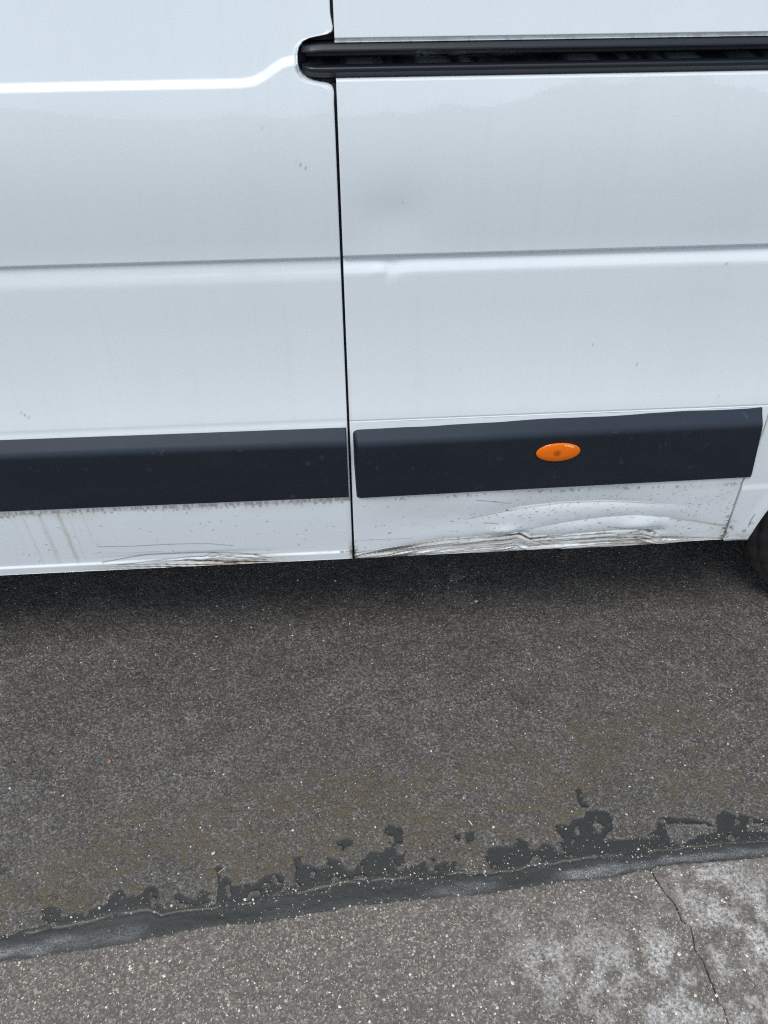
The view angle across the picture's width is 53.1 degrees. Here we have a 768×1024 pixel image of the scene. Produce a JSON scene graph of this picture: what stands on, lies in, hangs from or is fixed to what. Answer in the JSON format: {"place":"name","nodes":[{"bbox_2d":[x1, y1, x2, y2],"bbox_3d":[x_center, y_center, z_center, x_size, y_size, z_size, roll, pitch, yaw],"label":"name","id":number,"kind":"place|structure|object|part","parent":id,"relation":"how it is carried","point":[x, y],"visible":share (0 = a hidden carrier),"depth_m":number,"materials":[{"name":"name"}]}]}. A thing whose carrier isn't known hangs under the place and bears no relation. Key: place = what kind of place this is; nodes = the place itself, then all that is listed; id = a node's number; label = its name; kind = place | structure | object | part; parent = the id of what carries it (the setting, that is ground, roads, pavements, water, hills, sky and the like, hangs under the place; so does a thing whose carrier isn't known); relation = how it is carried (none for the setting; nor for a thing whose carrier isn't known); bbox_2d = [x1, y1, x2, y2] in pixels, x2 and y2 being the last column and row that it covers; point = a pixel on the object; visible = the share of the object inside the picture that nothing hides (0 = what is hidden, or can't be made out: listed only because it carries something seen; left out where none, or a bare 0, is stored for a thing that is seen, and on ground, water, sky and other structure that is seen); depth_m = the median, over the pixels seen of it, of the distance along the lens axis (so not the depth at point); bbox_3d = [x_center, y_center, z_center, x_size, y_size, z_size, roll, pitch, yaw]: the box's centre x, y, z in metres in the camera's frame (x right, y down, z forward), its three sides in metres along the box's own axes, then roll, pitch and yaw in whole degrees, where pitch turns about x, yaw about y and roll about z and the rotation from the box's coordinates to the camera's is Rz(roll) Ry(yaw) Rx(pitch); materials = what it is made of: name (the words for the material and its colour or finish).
{"place":"outdoors","nodes":[
{"label":"outdoors","id":0,"kind":"place"},
{"bbox_2d":[0,538,767,935],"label":"road","id":1,"kind":"structure","parent":0,"point":[270,802],"depth_m":1.60,"materials":[{"name":"grey asphalt"}]},
{"bbox_2d":[0,0,767,582],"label":"van","id":2,"kind":"object","parent":1,"relation":"on","point":[296,280],"visible":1,"depth_m":1.11,"materials":[{"name":"white paint"}]},
{"bbox_3d":[-0.704,-0.654,0.888,1.279,1.854,0.310,-3,44,-3],"label":"sliding door","id":3,"kind":"part","parent":2,"relation":"part of","materials":[{"name":"white paint"}]},
{"bbox_2d":[0,838,767,960],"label":"kerb seal","id":4,"kind":"object","parent":1,"relation":"on","point":[145,922],"visible":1,"depth_m":1.34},
{"bbox_2d":[0,857,767,1023],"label":"pavement","id":5,"kind":"structure","parent":0,"point":[644,1002],"depth_m":1.26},
{"bbox_2d":[0,855,767,1023],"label":"stone chips","id":6,"kind":"object","parent":5,"relation":"on","point":[410,974],"visible":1,"depth_m":1.26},
{"bbox_2d":[0,540,767,941],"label":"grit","id":7,"kind":"object","parent":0,"point":[366,756],"visible":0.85,"depth_m":1.49,"materials":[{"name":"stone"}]}
]}

